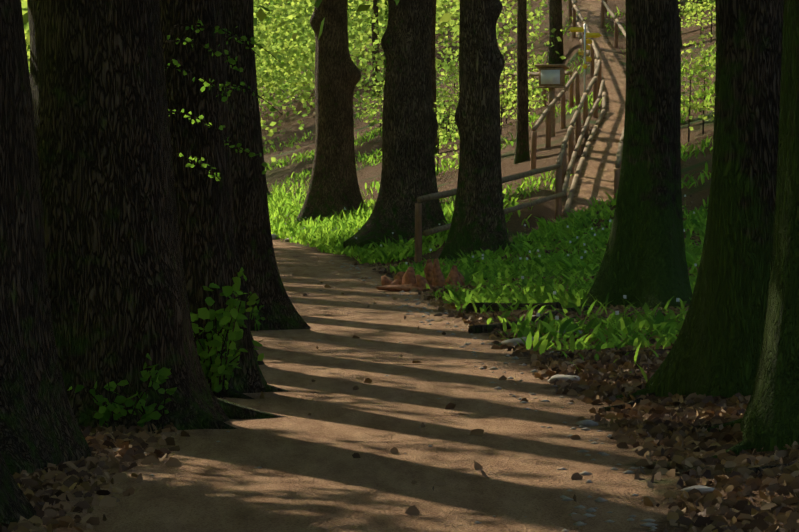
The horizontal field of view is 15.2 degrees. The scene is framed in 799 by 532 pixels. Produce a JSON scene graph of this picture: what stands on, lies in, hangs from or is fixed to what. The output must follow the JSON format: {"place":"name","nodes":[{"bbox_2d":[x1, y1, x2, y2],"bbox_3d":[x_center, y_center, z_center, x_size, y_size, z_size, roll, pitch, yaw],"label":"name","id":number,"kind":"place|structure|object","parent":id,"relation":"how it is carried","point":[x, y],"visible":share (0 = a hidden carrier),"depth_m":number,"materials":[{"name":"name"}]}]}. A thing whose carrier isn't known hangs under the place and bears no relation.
{"place":"outdoors","nodes":[
{"label":"outdoors","id":0,"kind":"place"},
{"bbox_2d":[25,0,798,531],"bbox_3d":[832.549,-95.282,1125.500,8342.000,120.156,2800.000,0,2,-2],"label":"ground","id":1,"kind":"structure","parent":0,"point":[311,474],"depth_m":22.07,"materials":[{"name":"brown soil"}]},
{"bbox_2d":[0,451,36,525],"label":"tree","id":2,"kind":"object","parent":1,"relation":"on","point":[15,504],"visible":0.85,"depth_m":15.46,"materials":[{"name":"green plant"}]},
{"bbox_2d":[0,0,90,475],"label":"tree","id":3,"kind":"object","parent":1,"relation":"on","point":[39,427],"visible":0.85,"depth_m":18.21,"materials":[{"name":"brown plant"}]},
{"bbox_2d":[67,353,176,431],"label":"tree basal shoots","id":4,"kind":"object","parent":1,"relation":"on","point":[103,414],"visible":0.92,"depth_m":20.64,"materials":[{"name":"green plant"}]},
{"bbox_2d":[27,0,285,430],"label":"tree","id":5,"kind":"object","parent":1,"relation":"on","point":[119,304],"visible":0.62,"depth_m":21.02,"materials":[{"name":"brown plant"}]},
{"bbox_2d":[159,0,288,398],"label":"tree","id":6,"kind":"object","parent":1,"relation":"on","point":[209,251],"visible":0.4,"depth_m":24.14,"materials":[{"name":"brown plant"}]},
{"bbox_2d":[163,20,288,185],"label":"twigs","id":7,"kind":"object","parent":6,"relation":"attached to","point":[207,83],"visible":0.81,"depth_m":23.35,"materials":[{"name":"green plant"}]},
{"bbox_2d":[190,267,263,397],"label":"tree basal shoots","id":8,"kind":"object","parent":1,"relation":"on","point":[218,372],"visible":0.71,"depth_m":23.76,"materials":[{"name":"green plant"}]},
{"bbox_2d":[213,0,264,364],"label":"tree","id":9,"kind":"object","parent":1,"relation":"on","point":[221,62],"visible":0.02,"depth_m":27.46,"materials":[{"name":"brown plant"}]},
{"bbox_2d":[229,131,253,344],"bbox_3d":[-2.857,-13.793,29.897,17.158,30.273,16.649,-1,2,-18],"label":"tree","id":10,"kind":"object","parent":1,"relation":"on","point":[231,204],"visible":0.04,"depth_m":30.82,"materials":[{"name":"brown plant"}]},
{"bbox_2d":[249,292,264,330],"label":"tree basal shoots","id":11,"kind":"object","parent":1,"relation":"on","point":[255,315],"visible":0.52,"depth_m":33.60,"materials":[{"name":"green plant"}]},
{"bbox_2d":[220,0,310,330],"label":"tree","id":12,"kind":"object","parent":1,"relation":"on","point":[254,241],"visible":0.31,"depth_m":33.78,"materials":[{"name":"brown plant"}]},
{"bbox_2d":[269,17,297,38],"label":"leaves","id":13,"kind":"object","parent":1,"relation":"on","point":[294,35],"depth_m":74.68,"materials":[{"name":"green plant"}]},
{"bbox_2d":[254,0,321,25],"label":"leaves","id":14,"kind":"object","parent":1,"relation":"on","point":[261,15],"visible":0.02,"depth_m":63.81,"materials":[{"name":"green plant"}]},
{"bbox_2d":[318,0,399,39],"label":"leaves","id":15,"kind":"object","parent":1,"relation":"on","point":[322,22],"depth_m":53.34,"materials":[{"name":"green plant"}]},
{"bbox_2d":[357,5,370,10],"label":"leaves","id":16,"kind":"object","parent":1,"relation":"on","point":[363,7],"depth_m":68.41,"materials":[{"name":"green plant"}]},
{"bbox_2d":[21,0,715,174],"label":"understorey shrubs","id":17,"kind":"object","parent":1,"relation":"on","point":[287,22],"visible":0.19,"depth_m":110.11,"materials":[{"name":"green plant"}]},
{"bbox_2d":[295,0,451,224],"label":"tree","id":18,"kind":"object","parent":1,"relation":"on","point":[333,184],"visible":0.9,"depth_m":79.12,"materials":[{"name":"brown plant"}]},
{"bbox_2d":[371,0,380,98],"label":"tree","id":19,"kind":"object","parent":1,"relation":"on","point":[375,9],"visible":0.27,"depth_m":136.30,"materials":[{"name":"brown plant"}]},
{"bbox_2d":[118,260,656,531],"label":"path pebbles","id":20,"kind":"object","parent":1,"relation":"on","point":[647,524],"visible":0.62,"depth_m":19.90,"materials":[{"name":"stone"}]},
{"bbox_2d":[343,0,447,248],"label":"tree","id":21,"kind":"object","parent":1,"relation":"on","point":[409,134],"visible":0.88,"depth_m":64.13,"materials":[{"name":"brown plant"}]},
{"bbox_2d":[383,0,388,91],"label":"ivy tree","id":22,"kind":"object","parent":21,"relation":"attached to","point":[386,11],"visible":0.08,"depth_m":64.56,"materials":[{"name":"green plant"}]},
{"bbox_2d":[0,195,798,531],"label":"leaf litter","id":23,"kind":"object","parent":1,"relation":"on","point":[596,381],"visible":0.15,"depth_m":19.15,"materials":[{"name":"brown plant"}]},
{"bbox_2d":[376,259,464,291],"bbox_3d":[0.342,0.165,44.664,1.418,0.539,1.736,0,2,-2],"label":"rotten wood pile","id":24,"kind":"object","parent":1,"relation":"on","point":[408,280],"visible":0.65,"depth_m":44.40,"materials":[{"name":"brown wood"}]},
{"bbox_2d":[431,0,437,153],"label":"tree","id":25,"kind":"object","parent":1,"relation":"on","point":[433,30],"visible":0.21,"depth_m":92.42,"materials":[{"name":"brown plant"}]},
{"bbox_2d":[439,0,536,262],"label":"tree","id":26,"kind":"object","parent":1,"relation":"on","point":[478,222],"visible":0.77,"depth_m":54.37,"materials":[{"name":"brown plant"}]},
{"bbox_2d":[263,0,715,381],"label":"wild garlic plants","id":27,"kind":"object","parent":1,"relation":"on","point":[331,236],"visible":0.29,"depth_m":49.88,"materials":[{"name":"green plant"}]},
{"bbox_2d":[272,234,714,493],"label":"path edge stones","id":28,"kind":"object","parent":1,"relation":"on","point":[703,489],"visible":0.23,"depth_m":25.27,"materials":[{"name":"grey stone"}]},
{"bbox_2d":[414,0,604,261],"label":"path fence","id":29,"kind":"object","parent":1,"relation":"on","point":[563,172],"depth_m":70.08,"materials":[{"name":"brown wood"}]},
{"bbox_2d":[514,0,529,163],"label":"tree","id":30,"kind":"object","parent":1,"relation":"on","point":[522,153],"visible":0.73,"depth_m":80.56,"materials":[{"name":"brown plant"}]},
{"bbox_2d":[501,71,573,107],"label":"wooden fence","id":31,"kind":"object","parent":1,"relation":"on","point":[571,94],"visible":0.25,"depth_m":96.66,"materials":[{"name":"brown wood"}]},
{"bbox_2d":[535,64,568,136],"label":"information board","id":32,"kind":"object","parent":1,"relation":"on","point":[551,77],"visible":0.77,"depth_m":84.61,"materials":[{"name":"brown wood"}]},
{"bbox_2d":[530,71,579,169],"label":"wooden railing","id":33,"kind":"object","parent":1,"relation":"on","point":[546,113],"visible":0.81,"depth_m":81.72,"materials":[{"name":"brown wood"}]},
{"bbox_2d":[547,0,563,63],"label":"tree","id":34,"kind":"object","parent":1,"relation":"on","point":[555,21],"visible":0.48,"depth_m":109.46,"materials":[{"name":"brown plant"}]},
{"bbox_2d":[563,13,606,215],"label":"side path edge logs","id":35,"kind":"object","parent":1,"relation":"on","point":[569,200],"visible":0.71,"depth_m":78.72,"materials":[{"name":"brown wood"}]},
{"bbox_2d":[568,24,601,91],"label":"hiking signpost","id":36,"kind":"object","parent":1,"relation":"on","point":[586,41],"visible":0.9,"depth_m":91.71,"materials":[{"name":"brown wood"}]},
{"bbox_2d":[601,0,625,198],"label":"path fence","id":37,"kind":"object","parent":1,"relation":"on","point":[605,8],"depth_m":103.89,"materials":[{"name":"brown wood"}]},
{"bbox_2d":[441,278,798,472],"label":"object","id":38,"kind":"object","parent":1,"relation":"on","point":[475,329],"visible":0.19,"depth_m":33.72,"materials":[{"name":"brown plant"}]},
{"bbox_2d":[580,0,692,308],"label":"tree","id":39,"kind":"object","parent":1,"relation":"on","point":[644,260],"visible":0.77,"depth_m":36.22,"materials":[{"name":"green plant"}]},
{"bbox_2d":[678,1,681,47],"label":"tree","id":40,"kind":"object","parent":1,"relation":"on","point":[680,26],"visible":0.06,"depth_m":97.71,"materials":[{"name":"brown plant"}]},
{"bbox_2d":[607,0,783,397],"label":"tree","id":41,"kind":"object","parent":1,"relation":"on","point":[715,350],"visible":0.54,"depth_m":22.70,"materials":[{"name":"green plant"}]},
{"bbox_2d":[705,0,798,457],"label":"tree","id":42,"kind":"object","parent":1,"relation":"on","point":[769,421],"visible":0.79,"depth_m":18.98,"materials":[{"name":"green plant"}]}
]}

